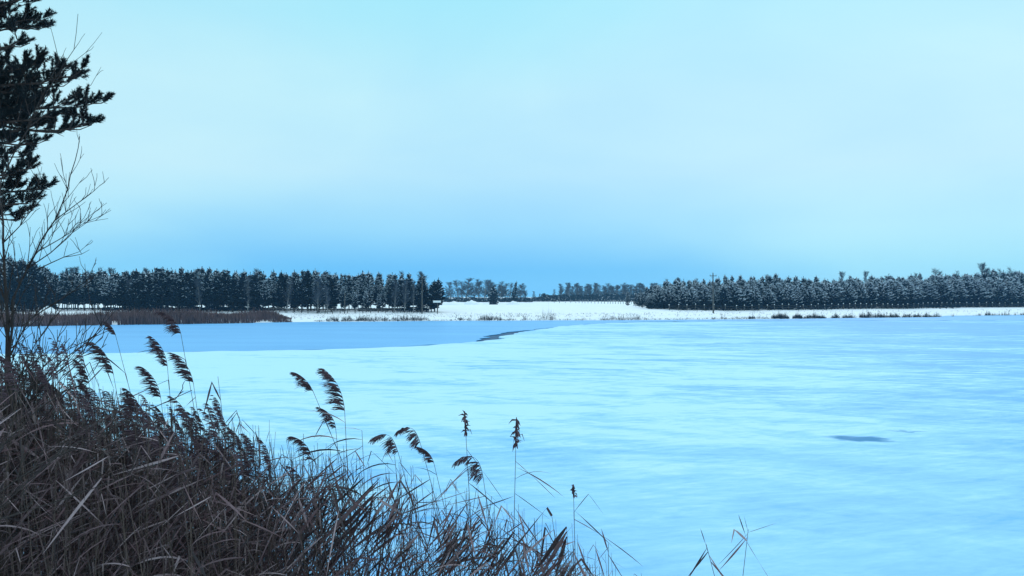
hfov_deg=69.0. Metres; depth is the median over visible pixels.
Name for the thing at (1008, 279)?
pine tree
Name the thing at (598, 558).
reed
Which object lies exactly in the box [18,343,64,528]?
reed
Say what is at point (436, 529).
reed
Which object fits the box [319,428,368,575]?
reed
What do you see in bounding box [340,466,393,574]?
reed
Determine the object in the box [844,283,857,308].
pine tree
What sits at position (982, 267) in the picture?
birch tree
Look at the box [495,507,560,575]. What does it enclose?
reed
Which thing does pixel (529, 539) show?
reed
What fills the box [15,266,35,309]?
pine tree
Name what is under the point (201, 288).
pine tree
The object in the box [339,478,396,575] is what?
reed
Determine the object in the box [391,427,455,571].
reed
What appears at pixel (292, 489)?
reed
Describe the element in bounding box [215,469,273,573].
reed
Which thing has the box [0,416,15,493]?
reed
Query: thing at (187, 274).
pine tree
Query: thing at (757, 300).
pine tree
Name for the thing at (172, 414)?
reed
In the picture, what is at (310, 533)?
reed
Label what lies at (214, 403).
reed
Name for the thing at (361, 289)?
pine tree
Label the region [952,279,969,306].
pine tree
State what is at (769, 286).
pine tree
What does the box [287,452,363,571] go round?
reed
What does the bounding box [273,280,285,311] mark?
pine tree
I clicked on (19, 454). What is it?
reed
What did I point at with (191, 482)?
reed
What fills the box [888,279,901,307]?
pine tree
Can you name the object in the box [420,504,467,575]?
reed
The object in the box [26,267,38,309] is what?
pine tree
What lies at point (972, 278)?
pine tree
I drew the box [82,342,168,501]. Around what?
reed
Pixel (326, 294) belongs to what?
birch tree
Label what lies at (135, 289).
pine tree
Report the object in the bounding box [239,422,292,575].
reed
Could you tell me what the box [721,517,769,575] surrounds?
reed
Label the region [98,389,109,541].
reed
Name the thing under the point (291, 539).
reed
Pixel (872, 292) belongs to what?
pine tree
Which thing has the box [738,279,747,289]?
pine tree
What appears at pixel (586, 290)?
birch tree
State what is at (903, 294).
pine tree
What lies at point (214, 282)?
pine tree
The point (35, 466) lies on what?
bare shrub
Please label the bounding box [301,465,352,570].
reed
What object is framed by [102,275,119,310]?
pine tree
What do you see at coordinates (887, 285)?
pine tree
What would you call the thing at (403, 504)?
reed
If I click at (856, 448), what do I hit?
snow covered ice
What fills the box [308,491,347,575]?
reed
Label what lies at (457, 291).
birch tree
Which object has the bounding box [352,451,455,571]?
reed
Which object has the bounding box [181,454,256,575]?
reed
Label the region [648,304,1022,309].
undergrowth
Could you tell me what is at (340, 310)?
fence
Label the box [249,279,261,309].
pine tree
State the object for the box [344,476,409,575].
reed
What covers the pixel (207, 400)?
reed
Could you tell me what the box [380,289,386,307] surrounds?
pine tree
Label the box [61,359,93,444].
reed
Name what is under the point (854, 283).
pine tree
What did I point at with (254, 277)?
pine tree
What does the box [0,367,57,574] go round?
reed
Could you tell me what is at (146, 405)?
reed
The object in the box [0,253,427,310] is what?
pine wood
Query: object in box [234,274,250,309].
pine tree
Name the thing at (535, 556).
reed
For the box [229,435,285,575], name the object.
reed
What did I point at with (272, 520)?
reed
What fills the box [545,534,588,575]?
reed
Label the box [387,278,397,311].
pine tree
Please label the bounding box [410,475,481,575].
reed
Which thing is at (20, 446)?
reed
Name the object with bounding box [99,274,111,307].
pine tree
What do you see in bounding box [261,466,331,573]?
reed
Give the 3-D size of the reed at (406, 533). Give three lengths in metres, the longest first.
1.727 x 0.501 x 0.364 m
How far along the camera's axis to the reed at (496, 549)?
5.04 m
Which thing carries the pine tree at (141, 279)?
on the ground at (533, 309)
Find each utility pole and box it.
[421,278,422,313]
[712,273,713,312]
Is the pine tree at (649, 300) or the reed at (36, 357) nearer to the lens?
the reed at (36, 357)
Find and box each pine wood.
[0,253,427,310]
[625,269,1019,307]
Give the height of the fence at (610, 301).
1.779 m
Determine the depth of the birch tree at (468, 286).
330.15 m
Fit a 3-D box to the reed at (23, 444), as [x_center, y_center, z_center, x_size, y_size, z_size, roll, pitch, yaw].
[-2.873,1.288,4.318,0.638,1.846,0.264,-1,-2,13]
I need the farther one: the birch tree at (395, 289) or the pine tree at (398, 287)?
the pine tree at (398, 287)
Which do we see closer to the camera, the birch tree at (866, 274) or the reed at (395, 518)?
the reed at (395, 518)
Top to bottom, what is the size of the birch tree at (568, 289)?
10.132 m
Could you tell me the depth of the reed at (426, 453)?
5.29 m
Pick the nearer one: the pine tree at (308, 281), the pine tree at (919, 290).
the pine tree at (308, 281)
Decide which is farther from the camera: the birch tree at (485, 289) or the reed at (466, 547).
the birch tree at (485, 289)
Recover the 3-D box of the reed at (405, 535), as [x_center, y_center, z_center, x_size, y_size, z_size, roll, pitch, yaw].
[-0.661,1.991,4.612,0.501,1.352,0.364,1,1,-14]
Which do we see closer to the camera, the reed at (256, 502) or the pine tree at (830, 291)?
the reed at (256, 502)
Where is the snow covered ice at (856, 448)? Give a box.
[0,320,1023,575]
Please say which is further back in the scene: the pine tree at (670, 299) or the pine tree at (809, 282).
the pine tree at (809, 282)
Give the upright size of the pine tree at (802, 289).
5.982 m
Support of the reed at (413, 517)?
on the ground at (533, 309)
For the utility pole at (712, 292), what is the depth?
138.96 m
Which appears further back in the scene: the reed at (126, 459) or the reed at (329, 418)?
the reed at (329, 418)
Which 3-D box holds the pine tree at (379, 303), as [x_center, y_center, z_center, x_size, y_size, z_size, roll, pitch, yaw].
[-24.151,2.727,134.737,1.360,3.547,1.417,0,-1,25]
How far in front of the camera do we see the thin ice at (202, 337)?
79.39 m
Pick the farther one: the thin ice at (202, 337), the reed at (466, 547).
the thin ice at (202, 337)
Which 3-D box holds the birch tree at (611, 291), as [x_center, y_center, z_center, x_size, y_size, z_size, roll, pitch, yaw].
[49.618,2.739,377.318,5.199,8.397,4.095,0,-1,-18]
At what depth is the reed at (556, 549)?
4.59 m
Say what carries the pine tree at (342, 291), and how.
on the ground at (533, 309)
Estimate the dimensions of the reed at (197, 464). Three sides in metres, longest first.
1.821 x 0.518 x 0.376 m
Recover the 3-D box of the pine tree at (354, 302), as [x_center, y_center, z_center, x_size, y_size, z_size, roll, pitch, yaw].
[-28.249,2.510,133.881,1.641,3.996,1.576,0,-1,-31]
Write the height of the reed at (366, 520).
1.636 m
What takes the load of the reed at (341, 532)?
on the ground at (533, 309)
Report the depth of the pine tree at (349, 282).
143.00 m
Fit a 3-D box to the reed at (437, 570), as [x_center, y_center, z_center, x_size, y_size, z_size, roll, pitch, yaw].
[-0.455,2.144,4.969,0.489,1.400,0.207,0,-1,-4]
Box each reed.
[0,352,50,559]
[0,361,47,575]
[0,361,105,575]
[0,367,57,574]
[0,374,54,575]
[0,375,62,575]
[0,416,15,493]
[1,392,46,574]
[2,338,91,575]
[2,381,41,575]
[2,407,88,574]
[3,340,97,574]
[9,384,69,553]
[14,346,50,559]
[15,349,97,575]
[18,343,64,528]
[25,347,68,558]
[26,379,86,575]
[29,399,143,569]
[33,342,70,377]
[33,392,137,575]
[39,383,99,573]
[41,396,149,567]
[43,344,114,575]
[44,413,131,575]
[45,373,98,512]
[54,418,153,568]
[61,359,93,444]
[61,384,137,575]
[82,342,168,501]
[83,387,140,573]
[91,321,139,427]
[92,395,144,555]
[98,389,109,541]
[102,391,121,560]
[118,388,154,532]
[120,336,183,549]
[122,394,180,572]
[122,435,195,575]
[134,366,181,565]
[138,311,221,561]
[139,425,230,567]
[149,420,223,551]
[151,415,232,572]
[152,461,222,575]
[154,353,251,530]
[154,445,212,570]
[155,405,196,574]
[158,449,223,574]
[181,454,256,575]
[182,424,261,575]
[198,468,268,575]
[202,380,223,489]
[204,446,275,574]
[205,395,238,441]
[209,399,241,525]
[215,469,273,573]
[222,440,278,565]
[225,476,322,575]
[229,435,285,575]
[233,444,295,574]
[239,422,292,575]
[241,425,292,570]
[244,461,293,569]
[256,460,301,575]
[257,455,313,570]
[259,444,330,574]
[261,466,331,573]
[265,436,318,559]
[276,459,320,575]
[286,475,333,557]
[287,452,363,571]
[288,451,330,558]
[289,455,338,571]
[290,368,352,575]
[290,372,389,575]
[290,464,363,575]
[290,467,353,571]
[292,407,346,544]
[293,447,354,575]
[294,471,362,575]
[294,480,332,575]
[299,466,357,567]
[300,462,344,575]
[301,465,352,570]
[302,482,364,575]
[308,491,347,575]
[311,459,349,566]
[311,478,346,575]
[312,457,371,575]
[312,478,413,575]
[315,463,359,575]
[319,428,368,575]
[321,460,349,572]
[325,493,351,572]
[326,472,383,575]
[335,483,387,575]
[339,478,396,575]
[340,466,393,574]
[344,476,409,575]
[351,451,422,575]
[351,464,399,571]
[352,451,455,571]
[359,473,419,575]
[361,507,419,575]
[366,471,406,575]
[367,473,420,575]
[368,434,432,575]
[372,516,436,574]
[373,480,430,575]
[374,493,422,574]
[381,468,435,574]
[382,452,431,572]
[383,523,436,575]
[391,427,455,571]
[391,513,436,572]
[396,447,498,575]
[400,463,437,575]
[403,492,457,571]
[405,481,444,574]
[408,489,450,575]
[408,549,452,575]
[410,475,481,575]
[415,508,461,575]
[416,456,529,575]
[416,519,497,575]
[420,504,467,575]
[420,516,463,575]
[421,410,508,571]
[422,487,468,575]
[428,496,500,575]
[436,512,487,575]
[437,510,495,575]
[446,479,509,575]
[447,482,508,575]
[453,509,469,575]
[454,514,504,575]
[455,518,485,575]
[458,509,495,568]
[470,501,499,575]
[475,503,516,568]
[480,504,545,574]
[481,417,565,570]
[492,521,541,575]
[492,524,519,575]
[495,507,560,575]
[500,523,544,575]
[503,537,549,575]
[506,519,542,575]
[513,514,557,575]
[515,543,536,575]
[517,541,554,575]
[521,519,544,575]
[522,545,571,575]
[529,550,582,575]
[536,484,640,575]
[536,527,592,575]
[540,551,594,575]
[541,545,570,575]
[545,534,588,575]
[565,532,602,575]
[579,549,603,573]
[586,529,621,575]
[688,528,723,575]
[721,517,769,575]
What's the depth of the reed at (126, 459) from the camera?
4.26 m
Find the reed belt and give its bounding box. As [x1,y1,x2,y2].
[0,306,291,326]
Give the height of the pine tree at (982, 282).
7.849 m
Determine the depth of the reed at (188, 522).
4.56 m
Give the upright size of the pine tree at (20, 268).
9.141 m
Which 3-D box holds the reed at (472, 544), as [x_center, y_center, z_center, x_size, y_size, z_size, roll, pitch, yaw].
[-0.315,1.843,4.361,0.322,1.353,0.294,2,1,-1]
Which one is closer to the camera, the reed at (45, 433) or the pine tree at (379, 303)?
the reed at (45, 433)
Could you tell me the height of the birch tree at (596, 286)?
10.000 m
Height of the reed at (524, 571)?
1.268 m
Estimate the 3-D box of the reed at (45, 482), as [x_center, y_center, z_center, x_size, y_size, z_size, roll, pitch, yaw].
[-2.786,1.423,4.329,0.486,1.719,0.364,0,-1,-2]
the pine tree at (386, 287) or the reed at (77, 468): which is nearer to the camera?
the reed at (77, 468)
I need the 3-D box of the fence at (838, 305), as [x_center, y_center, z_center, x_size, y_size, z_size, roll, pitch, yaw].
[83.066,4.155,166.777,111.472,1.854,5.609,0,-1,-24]
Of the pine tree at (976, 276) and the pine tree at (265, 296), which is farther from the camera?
the pine tree at (976, 276)
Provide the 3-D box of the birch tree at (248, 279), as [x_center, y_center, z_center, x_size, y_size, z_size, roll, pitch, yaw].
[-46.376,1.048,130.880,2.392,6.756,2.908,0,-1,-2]
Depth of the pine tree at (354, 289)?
138.11 m
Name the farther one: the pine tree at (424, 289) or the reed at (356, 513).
the pine tree at (424, 289)
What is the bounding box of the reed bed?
[0,354,599,575]
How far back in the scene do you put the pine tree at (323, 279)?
142.11 m
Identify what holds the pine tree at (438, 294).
on the ground at (533, 309)
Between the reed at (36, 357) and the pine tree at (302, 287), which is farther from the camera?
the pine tree at (302, 287)
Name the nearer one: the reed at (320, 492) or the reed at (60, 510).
the reed at (60, 510)
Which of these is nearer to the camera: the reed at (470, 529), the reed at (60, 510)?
the reed at (60, 510)
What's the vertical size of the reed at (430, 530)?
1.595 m
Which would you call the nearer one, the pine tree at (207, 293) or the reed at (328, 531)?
the reed at (328, 531)
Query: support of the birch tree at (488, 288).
on the ground at (533, 309)
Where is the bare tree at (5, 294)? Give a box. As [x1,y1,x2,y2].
[0,15,110,567]
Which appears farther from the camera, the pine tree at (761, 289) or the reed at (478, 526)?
the pine tree at (761, 289)
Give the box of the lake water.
[426,328,547,345]
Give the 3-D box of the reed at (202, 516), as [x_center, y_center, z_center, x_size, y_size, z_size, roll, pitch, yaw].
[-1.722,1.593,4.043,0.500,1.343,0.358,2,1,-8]
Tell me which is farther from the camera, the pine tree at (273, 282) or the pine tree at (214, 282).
the pine tree at (273, 282)
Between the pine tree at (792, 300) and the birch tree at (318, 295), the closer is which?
the birch tree at (318, 295)
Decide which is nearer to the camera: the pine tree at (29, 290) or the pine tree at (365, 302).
the pine tree at (29, 290)
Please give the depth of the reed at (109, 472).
4.32 m
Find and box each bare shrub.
[0,278,114,575]
[0,284,93,430]
[0,378,191,519]
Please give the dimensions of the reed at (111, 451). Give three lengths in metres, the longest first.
1.662 x 0.501 x 0.364 m
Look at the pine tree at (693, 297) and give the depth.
148.26 m
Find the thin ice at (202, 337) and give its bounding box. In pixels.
[0,315,1023,353]
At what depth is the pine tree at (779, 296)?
154.55 m
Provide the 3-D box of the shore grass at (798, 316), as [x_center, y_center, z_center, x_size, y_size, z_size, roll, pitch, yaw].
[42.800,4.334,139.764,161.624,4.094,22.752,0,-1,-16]
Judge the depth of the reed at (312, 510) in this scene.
5.46 m
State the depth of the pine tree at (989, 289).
186.35 m
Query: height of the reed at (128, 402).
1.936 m
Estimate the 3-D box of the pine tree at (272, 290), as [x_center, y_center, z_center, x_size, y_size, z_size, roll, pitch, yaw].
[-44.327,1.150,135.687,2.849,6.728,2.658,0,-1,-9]
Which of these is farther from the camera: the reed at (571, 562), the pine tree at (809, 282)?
the pine tree at (809, 282)
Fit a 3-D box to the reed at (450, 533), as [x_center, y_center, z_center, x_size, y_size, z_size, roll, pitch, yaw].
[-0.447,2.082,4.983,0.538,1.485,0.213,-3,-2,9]
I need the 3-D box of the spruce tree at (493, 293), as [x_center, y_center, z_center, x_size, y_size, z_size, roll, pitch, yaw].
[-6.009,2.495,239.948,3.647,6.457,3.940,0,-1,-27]
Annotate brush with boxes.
[0,304,428,311]
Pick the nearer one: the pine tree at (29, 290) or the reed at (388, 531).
the reed at (388, 531)
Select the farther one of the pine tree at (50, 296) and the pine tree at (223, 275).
the pine tree at (223, 275)
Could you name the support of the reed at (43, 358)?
on the ground at (533, 309)
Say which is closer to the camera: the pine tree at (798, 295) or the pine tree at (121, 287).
the pine tree at (121, 287)
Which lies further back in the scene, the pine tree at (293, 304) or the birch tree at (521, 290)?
the birch tree at (521, 290)
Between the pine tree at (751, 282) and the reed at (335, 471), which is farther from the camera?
the pine tree at (751, 282)
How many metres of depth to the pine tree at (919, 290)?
176.32 m
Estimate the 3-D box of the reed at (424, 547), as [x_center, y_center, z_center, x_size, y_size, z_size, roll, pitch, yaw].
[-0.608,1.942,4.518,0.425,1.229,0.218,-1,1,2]
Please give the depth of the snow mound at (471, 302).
234.05 m
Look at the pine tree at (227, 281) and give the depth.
133.96 m
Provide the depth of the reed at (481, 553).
5.06 m
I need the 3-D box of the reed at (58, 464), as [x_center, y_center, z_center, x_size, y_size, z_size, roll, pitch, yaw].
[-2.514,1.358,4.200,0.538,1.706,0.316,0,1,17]
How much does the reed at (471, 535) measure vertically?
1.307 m
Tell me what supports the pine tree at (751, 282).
on the ground at (533, 309)
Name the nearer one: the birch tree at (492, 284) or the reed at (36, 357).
the reed at (36, 357)
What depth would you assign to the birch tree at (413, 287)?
132.70 m
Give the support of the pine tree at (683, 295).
on the ground at (533, 309)
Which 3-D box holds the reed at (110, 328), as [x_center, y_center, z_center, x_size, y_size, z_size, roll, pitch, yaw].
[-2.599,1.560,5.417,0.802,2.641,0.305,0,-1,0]
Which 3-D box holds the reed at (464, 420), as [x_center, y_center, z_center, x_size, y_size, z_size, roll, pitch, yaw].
[-0.293,1.844,4.987,0.696,2.053,0.136,0,-1,-14]
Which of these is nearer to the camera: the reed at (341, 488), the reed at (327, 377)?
the reed at (327, 377)
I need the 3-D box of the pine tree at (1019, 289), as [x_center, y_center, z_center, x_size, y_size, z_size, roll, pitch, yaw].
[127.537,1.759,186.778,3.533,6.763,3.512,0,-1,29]
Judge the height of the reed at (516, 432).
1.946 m
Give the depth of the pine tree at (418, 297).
136.13 m
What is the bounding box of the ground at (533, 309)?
[4,297,1023,324]
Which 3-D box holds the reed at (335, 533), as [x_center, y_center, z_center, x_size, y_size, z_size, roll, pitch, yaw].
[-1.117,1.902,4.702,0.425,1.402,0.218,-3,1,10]
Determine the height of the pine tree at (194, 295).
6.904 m
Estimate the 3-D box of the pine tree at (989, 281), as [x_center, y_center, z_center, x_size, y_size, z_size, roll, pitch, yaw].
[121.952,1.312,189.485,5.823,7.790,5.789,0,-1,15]
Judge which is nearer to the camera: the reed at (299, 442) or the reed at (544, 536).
the reed at (544, 536)
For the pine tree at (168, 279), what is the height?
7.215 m
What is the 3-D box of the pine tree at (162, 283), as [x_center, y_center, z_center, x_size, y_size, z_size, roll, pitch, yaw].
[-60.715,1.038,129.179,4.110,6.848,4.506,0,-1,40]
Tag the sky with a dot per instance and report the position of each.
(542, 145)
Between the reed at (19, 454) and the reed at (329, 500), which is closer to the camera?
the reed at (19, 454)
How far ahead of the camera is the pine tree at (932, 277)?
186.06 m
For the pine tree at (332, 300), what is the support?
on the ground at (533, 309)
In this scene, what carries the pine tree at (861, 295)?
on the ground at (533, 309)
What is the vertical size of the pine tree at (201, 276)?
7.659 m
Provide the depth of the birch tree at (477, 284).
338.70 m
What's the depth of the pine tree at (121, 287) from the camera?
129.33 m
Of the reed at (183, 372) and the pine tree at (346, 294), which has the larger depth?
the pine tree at (346, 294)
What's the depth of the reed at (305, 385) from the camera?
5.19 m
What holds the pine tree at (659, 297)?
on the ground at (533, 309)
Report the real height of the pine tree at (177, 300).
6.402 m
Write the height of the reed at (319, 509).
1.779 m
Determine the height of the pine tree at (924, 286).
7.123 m
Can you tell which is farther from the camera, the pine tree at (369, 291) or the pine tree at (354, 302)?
the pine tree at (369, 291)
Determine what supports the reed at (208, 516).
on the ground at (533, 309)
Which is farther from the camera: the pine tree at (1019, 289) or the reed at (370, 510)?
the pine tree at (1019, 289)
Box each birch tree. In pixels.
[69,266,80,272]
[108,268,115,276]
[125,279,133,310]
[193,278,203,310]
[243,276,252,310]
[283,280,293,312]
[308,278,324,312]
[323,283,330,313]
[391,280,399,312]
[400,279,410,312]
[410,281,415,312]
[444,282,455,298]
[452,280,462,295]
[459,277,474,297]
[474,279,483,297]
[480,279,490,297]
[482,280,490,297]
[490,282,498,291]
[498,281,504,298]
[507,282,513,296]
[517,283,524,296]
[558,284,563,294]
[564,282,572,294]
[582,286,589,294]
[593,283,599,294]
[608,286,613,293]
[619,282,626,293]
[636,283,643,292]
[838,271,844,281]
[863,271,868,283]
[977,262,986,274]
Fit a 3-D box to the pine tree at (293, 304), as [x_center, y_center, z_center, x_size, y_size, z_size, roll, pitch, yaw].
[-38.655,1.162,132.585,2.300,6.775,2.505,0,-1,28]
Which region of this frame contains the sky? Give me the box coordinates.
[0,0,1023,296]
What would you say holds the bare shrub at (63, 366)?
on the ground at (533, 309)
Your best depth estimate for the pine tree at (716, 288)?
153.53 m
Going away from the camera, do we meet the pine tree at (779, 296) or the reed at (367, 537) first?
the reed at (367, 537)
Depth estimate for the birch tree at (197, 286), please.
129.48 m
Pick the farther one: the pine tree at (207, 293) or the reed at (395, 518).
the pine tree at (207, 293)
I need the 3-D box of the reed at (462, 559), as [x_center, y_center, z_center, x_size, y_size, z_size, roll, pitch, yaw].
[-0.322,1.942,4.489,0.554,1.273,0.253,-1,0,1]
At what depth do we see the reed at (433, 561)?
4.85 m
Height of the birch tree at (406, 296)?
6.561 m
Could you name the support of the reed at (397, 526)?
on the ground at (533, 309)
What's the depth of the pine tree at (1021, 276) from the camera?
196.18 m
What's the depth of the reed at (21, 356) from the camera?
4.59 m
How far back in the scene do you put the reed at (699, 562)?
4.78 m
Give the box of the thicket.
[442,286,644,301]
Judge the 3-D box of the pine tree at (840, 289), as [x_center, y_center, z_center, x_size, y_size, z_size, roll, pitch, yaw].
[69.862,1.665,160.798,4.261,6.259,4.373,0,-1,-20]
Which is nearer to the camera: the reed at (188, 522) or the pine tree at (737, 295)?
the reed at (188, 522)
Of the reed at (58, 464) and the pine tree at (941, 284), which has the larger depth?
the pine tree at (941, 284)
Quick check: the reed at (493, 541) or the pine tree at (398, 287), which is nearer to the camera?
the reed at (493, 541)
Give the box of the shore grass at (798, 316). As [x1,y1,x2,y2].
[293,303,1023,321]
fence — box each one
[268,308,400,313]
[559,300,631,303]
[669,302,1021,310]
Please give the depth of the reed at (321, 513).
5.28 m
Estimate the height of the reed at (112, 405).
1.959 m
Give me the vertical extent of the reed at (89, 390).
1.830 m
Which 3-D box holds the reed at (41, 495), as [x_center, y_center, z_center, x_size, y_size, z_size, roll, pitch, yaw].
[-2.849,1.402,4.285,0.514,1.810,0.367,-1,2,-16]
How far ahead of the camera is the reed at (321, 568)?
4.43 m
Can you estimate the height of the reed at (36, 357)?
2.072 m
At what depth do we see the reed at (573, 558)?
4.70 m
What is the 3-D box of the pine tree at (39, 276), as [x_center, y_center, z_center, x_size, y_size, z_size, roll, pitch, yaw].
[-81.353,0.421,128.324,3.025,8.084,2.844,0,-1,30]
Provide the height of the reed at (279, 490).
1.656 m
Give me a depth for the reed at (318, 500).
4.86 m
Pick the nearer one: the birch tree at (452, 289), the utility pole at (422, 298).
the utility pole at (422, 298)
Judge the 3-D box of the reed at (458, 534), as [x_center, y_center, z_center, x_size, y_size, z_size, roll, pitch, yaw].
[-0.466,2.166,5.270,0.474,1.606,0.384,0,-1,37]
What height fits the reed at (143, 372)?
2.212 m
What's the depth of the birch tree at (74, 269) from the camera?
169.30 m
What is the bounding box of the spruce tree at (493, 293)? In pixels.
[488,286,498,304]
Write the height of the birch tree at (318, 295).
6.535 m
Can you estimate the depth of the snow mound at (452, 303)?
230.24 m
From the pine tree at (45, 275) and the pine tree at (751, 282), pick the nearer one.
the pine tree at (45, 275)
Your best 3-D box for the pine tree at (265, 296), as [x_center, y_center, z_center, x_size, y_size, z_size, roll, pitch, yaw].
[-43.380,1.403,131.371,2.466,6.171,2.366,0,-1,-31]
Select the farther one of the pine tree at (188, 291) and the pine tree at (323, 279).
the pine tree at (323, 279)
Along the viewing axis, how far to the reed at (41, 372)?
3.92 m
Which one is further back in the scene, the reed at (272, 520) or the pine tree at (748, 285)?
the pine tree at (748, 285)
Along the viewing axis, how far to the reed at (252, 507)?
4.74 m
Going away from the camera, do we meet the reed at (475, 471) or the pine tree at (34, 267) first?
the reed at (475, 471)
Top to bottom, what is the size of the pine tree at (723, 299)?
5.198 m
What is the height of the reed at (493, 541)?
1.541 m
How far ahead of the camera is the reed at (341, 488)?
5.69 m
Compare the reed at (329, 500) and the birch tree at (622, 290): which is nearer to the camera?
the reed at (329, 500)
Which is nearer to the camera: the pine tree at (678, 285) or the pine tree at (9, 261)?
the pine tree at (9, 261)
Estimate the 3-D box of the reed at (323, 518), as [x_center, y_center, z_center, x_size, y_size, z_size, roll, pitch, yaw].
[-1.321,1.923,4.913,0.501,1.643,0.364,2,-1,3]
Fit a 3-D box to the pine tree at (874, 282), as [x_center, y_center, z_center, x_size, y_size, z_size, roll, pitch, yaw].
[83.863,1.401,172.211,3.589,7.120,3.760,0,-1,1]
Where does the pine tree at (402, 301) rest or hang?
on the ground at (533, 309)
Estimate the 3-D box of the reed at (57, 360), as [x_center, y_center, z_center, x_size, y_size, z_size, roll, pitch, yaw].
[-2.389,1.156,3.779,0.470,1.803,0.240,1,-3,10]
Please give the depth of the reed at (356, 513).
4.58 m
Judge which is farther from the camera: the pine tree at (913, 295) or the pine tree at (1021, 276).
the pine tree at (1021, 276)
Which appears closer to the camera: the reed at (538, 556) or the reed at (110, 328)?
the reed at (538, 556)
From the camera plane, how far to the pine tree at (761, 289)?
155.43 m
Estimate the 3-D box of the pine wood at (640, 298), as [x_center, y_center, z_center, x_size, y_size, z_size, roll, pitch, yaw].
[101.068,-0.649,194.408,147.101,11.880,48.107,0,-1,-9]
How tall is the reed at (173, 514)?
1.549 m
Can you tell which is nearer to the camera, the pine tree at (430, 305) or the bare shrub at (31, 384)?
the bare shrub at (31, 384)
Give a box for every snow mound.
[40,306,57,311]
[442,301,463,304]
[464,300,479,304]
[506,301,521,304]
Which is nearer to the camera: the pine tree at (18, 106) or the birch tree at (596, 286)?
the pine tree at (18, 106)
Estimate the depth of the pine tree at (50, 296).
127.98 m
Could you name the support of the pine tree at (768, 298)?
on the ground at (533, 309)
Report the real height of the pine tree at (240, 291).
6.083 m
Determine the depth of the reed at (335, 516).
4.87 m
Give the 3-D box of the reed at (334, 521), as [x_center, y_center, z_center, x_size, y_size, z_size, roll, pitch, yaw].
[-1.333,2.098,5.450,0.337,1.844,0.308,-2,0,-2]
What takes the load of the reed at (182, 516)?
on the ground at (533, 309)
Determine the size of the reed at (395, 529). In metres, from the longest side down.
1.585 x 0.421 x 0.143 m
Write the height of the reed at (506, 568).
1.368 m
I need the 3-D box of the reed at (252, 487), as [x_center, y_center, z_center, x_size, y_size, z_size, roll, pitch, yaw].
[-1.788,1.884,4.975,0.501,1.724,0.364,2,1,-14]
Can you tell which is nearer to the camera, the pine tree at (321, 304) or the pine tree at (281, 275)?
the pine tree at (321, 304)
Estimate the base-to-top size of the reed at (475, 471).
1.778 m
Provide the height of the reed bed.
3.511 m
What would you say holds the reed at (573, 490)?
on the ground at (533, 309)
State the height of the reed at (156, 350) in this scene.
2.458 m
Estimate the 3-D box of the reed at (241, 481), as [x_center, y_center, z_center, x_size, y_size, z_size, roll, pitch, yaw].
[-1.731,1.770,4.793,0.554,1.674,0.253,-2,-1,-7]
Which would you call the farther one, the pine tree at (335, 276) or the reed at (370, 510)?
the pine tree at (335, 276)
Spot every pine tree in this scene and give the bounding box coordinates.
[0,0,115,221]
[0,260,12,307]
[0,260,23,305]
[6,257,16,307]
[10,267,26,310]
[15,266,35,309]
[26,260,41,288]
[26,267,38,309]
[29,270,47,309]
[38,271,48,308]
[41,282,59,307]
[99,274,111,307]
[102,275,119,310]
[112,274,129,311]
[123,271,131,308]
[126,275,142,310]
[131,269,140,280]
[136,276,145,310]
[138,275,156,309]
[150,273,159,306]
[150,274,172,310]
[160,273,175,310]
[165,277,185,309]
[170,272,175,309]
[179,276,185,309]
[180,271,196,307]
[181,277,195,309]
[184,277,202,310]
[198,273,204,308]
[199,274,211,311]
[201,269,215,311]
[211,275,226,311]
[211,276,223,311]
[219,271,229,308]
[222,277,233,310]
[222,279,241,311]
[233,279,249,311]
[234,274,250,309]
[246,280,261,309]
[248,273,261,306]
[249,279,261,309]
[259,280,271,309]
[262,277,275,307]
[271,276,276,307]
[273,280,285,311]
[275,272,283,306]
[277,275,290,309]
[287,269,298,289]
[289,276,300,311]
[293,278,308,308]
[298,271,314,310]
[308,275,323,309]
[308,281,329,312]
[320,274,326,308]
[323,280,338,311]
[332,278,340,310]
[333,275,340,309]
[339,287,347,307]
[343,286,349,310]
[345,275,352,309]
[349,285,359,304]
[351,292,359,311]
[356,280,366,310]
[362,284,373,308]
[362,292,369,308]
[372,278,381,307]
[375,294,381,311]
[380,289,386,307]
[383,279,390,307]
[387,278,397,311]
[391,284,400,307]
[397,282,410,307]
[398,279,415,310]
[414,278,428,308]
[414,283,426,310]
[425,285,435,311]
[429,277,446,305]
[511,281,516,300]
[644,296,655,308]
[653,285,664,308]
[661,289,666,308]
[664,286,677,308]
[674,281,687,307]
[675,286,692,309]
[686,287,700,309]
[696,283,704,309]
[697,286,714,309]
[706,282,719,308]
[708,286,719,309]
[717,285,731,309]
[717,286,728,309]
[727,281,746,309]
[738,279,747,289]
[740,285,753,309]
[741,283,752,309]
[748,279,754,288]
[750,286,762,309]
[756,282,765,307]
[762,288,776,309]
[764,284,775,307]
[773,282,788,309]
[780,279,785,288]
[782,285,797,309]
[793,285,803,309]
[798,283,806,307]
[803,278,818,290]
[805,286,820,308]
[815,286,830,308]
[820,282,829,302]
[825,283,840,308]
[829,281,845,308]
[840,280,846,308]
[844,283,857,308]
[851,279,858,308]
[855,281,868,307]
[865,281,878,308]
[871,279,877,304]
[876,282,895,307]
[884,281,899,307]
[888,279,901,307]
[895,280,909,307]
[902,279,920,307]
[913,280,925,307]
[918,279,934,306]
[924,282,940,307]
[927,274,935,282]
[934,275,953,306]
[944,279,958,306]
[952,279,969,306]
[960,275,977,306]
[963,274,975,306]
[972,280,992,306]
[973,272,980,279]
[977,277,987,305]
[985,278,996,306]
[985,283,994,306]
[991,277,1009,306]
[1004,276,1016,306]
[1006,281,1019,306]
[1015,282,1023,306]
[1018,272,1023,285]
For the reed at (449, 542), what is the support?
on the ground at (533, 309)

